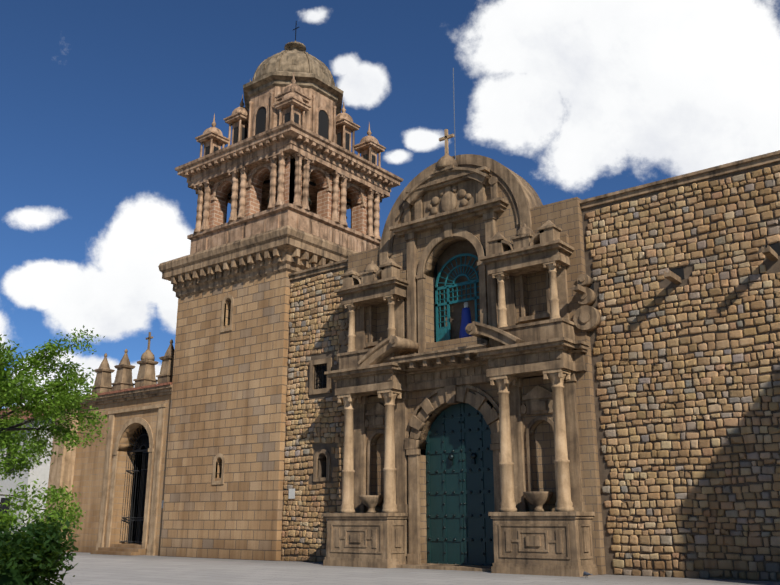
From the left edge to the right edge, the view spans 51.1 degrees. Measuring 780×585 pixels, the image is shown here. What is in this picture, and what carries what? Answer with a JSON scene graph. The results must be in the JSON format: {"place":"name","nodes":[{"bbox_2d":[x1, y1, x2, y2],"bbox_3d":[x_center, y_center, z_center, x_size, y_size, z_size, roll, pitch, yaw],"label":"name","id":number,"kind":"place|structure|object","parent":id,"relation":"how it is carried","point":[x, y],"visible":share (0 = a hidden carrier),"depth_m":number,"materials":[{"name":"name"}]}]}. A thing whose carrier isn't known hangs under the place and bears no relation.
{"place":"outdoors","nodes":[
{"label":"outdoors","id":0,"kind":"place"},
{"bbox_2d":[0,325,109,534],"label":"tree","id":1,"kind":"object","parent":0,"point":[67,397],"depth_m":11.37,"materials":[{"name":"green plant"}]},
{"bbox_2d":[202,154,373,233],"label":"belfry arches","id":2,"kind":"structure","parent":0,"point":[218,212],"depth_m":40.68,"materials":[{"name":"beige stone"}]},
{"bbox_2d":[0,0,779,408],"label":"sky","id":3,"kind":"structure","parent":0,"point":[102,101],"materials":[{"name":"blue"}]},
{"bbox_2d":[48,552,779,584],"bbox_3d":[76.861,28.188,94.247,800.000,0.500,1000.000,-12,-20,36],"label":"ground","id":4,"kind":"structure","parent":0,"point":[94,569],"depth_m":24.07,"materials":[{"name":"grey concrete"}]},
{"bbox_2d":[0,512,79,584],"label":"bush","id":5,"kind":"object","parent":4,"relation":"on","point":[31,555],"visible":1,"depth_m":7.67,"materials":[{"name":"green plant"}]},
{"bbox_2d":[66,394,170,555],"bbox_3d":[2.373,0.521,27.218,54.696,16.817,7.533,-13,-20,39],"label":"neighbour wing","id":6,"kind":"structure","parent":4,"relation":"on","point":[88,473],"depth_m":41.94,"materials":[{"name":"beige stone"}]},
{"bbox_2d":[73,150,779,406],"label":"cornices","id":7,"kind":"object","parent":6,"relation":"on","point":[297,253],"visible":0.4,"depth_m":37.29,"materials":[{"name":"stone"}]},
{"bbox_2d":[175,73,402,253],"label":"bell tower","id":8,"kind":"structure","parent":7,"relation":"on","point":[279,140],"depth_m":40.67,"materials":[{"name":"beige stone"}]},
{"bbox_2d":[230,196,346,218],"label":"bells","id":9,"kind":"object","parent":8,"relation":"in","point":[309,201],"visible":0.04,"depth_m":40.15,"materials":[{"name":"brown metal"}]},
{"bbox_2d":[243,41,343,114],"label":"dome","id":10,"kind":"structure","parent":8,"relation":"on","point":[279,69],"depth_m":42.95,"materials":[{"name":"beige stone"}]},
{"bbox_2d":[0,419,294,538],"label":"plaster","id":11,"kind":"object","parent":4,"relation":"on","point":[41,472],"visible":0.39,"depth_m":52.87,"materials":[{"name":"white paint"}]},
{"bbox_2d":[0,382,171,421],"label":"roof tiles","id":12,"kind":"object","parent":11,"relation":"on","point":[130,389],"visible":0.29,"depth_m":42.23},
{"bbox_2d":[160,271,290,560],"bbox_3d":[-5.275,6.347,39.895,7.600,12.400,7.600,-12,-20,36],"label":"tower shaft","id":13,"kind":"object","parent":4,"relation":"on","point":[229,396],"visible":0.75,"depth_m":36.66,"materials":[{"name":"beige stone"}]},
{"bbox_2d":[44,129,573,555],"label":"columns and trim","id":14,"kind":"structure","parent":4,"relation":"on","point":[61,472],"depth_m":30.61,"materials":[{"name":"beige stone"}]},
{"bbox_2d":[0,107,779,543],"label":"window openings","id":15,"kind":"object","parent":4,"relation":"on","point":[260,127],"visible":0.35,"depth_m":43.37,"materials":[{"name":"black"}]},
{"bbox_2d":[6,21,350,542],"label":"iron fittings","id":16,"kind":"object","parent":15,"relation":"attached to","point":[144,434],"visible":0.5,"depth_m":41.44,"materials":[{"name":"black metal"}]},
{"bbox_2d":[92,153,777,576],"bbox_3d":[-0.351,2.560,31.783,41.350,15.340,2.820,-12,-20,36],"label":"carved stone","id":17,"kind":"object","parent":4,"relation":"on","point":[446,191],"visible":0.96,"depth_m":29.23,"materials":[{"name":"beige stone"}]},
{"bbox_2d":[453,68,455,159],"bbox_3d":[2.524,-7.046,32.066,0.030,4.000,0.030,-12,-20,36],"label":"lightning rod","id":18,"kind":"object","parent":17,"relation":"on","point":[454,114],"visible":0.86,"depth_m":32.03,"materials":[{"name":"silver metal"}]},
{"bbox_2d":[347,175,605,574],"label":"portal wall","id":19,"kind":"structure","parent":4,"relation":"on","point":[565,216],"depth_m":28.58,"materials":[{"name":"beige stone"}]},
{"bbox_2d":[435,253,479,341],"bbox_3d":[2.722,0.186,30.919,2.400,3.450,0.060,-12,-20,36],"label":"lattice","id":20,"kind":"object","parent":19,"relation":"attached to","point":[442,333],"visible":0.77,"depth_m":31.16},
{"bbox_2d":[426,403,494,565],"bbox_3d":[2.600,6.767,28.923,3.200,5.700,0.135,-12,-20,36],"label":"door","id":21,"kind":"structure","parent":19,"relation":"attached to","point":[476,548],"depth_m":28.93,"materials":[{"name":"teal wood"}]},
{"bbox_2d":[459,302,471,337],"bbox_3d":[2.920,1.183,30.902,0.720,1.720,0.720,-12,-20,36],"label":"statue","id":22,"kind":"object","parent":19,"relation":"on","point":[465,318],"depth_m":30.75,"materials":[{"name":"blue"}]},
{"bbox_2d":[281,164,779,579],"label":"rubble stones","id":23,"kind":"object","parent":4,"relation":"on","point":[735,396],"visible":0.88,"depth_m":24.90,"materials":[{"name":"beige stone"}]},
{"bbox_2d":[281,161,779,581],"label":"nave wall","id":24,"kind":"structure","parent":4,"relation":"on","point":[455,249],"depth_m":25.27,"materials":[{"name":"brown stone"}]}
]}

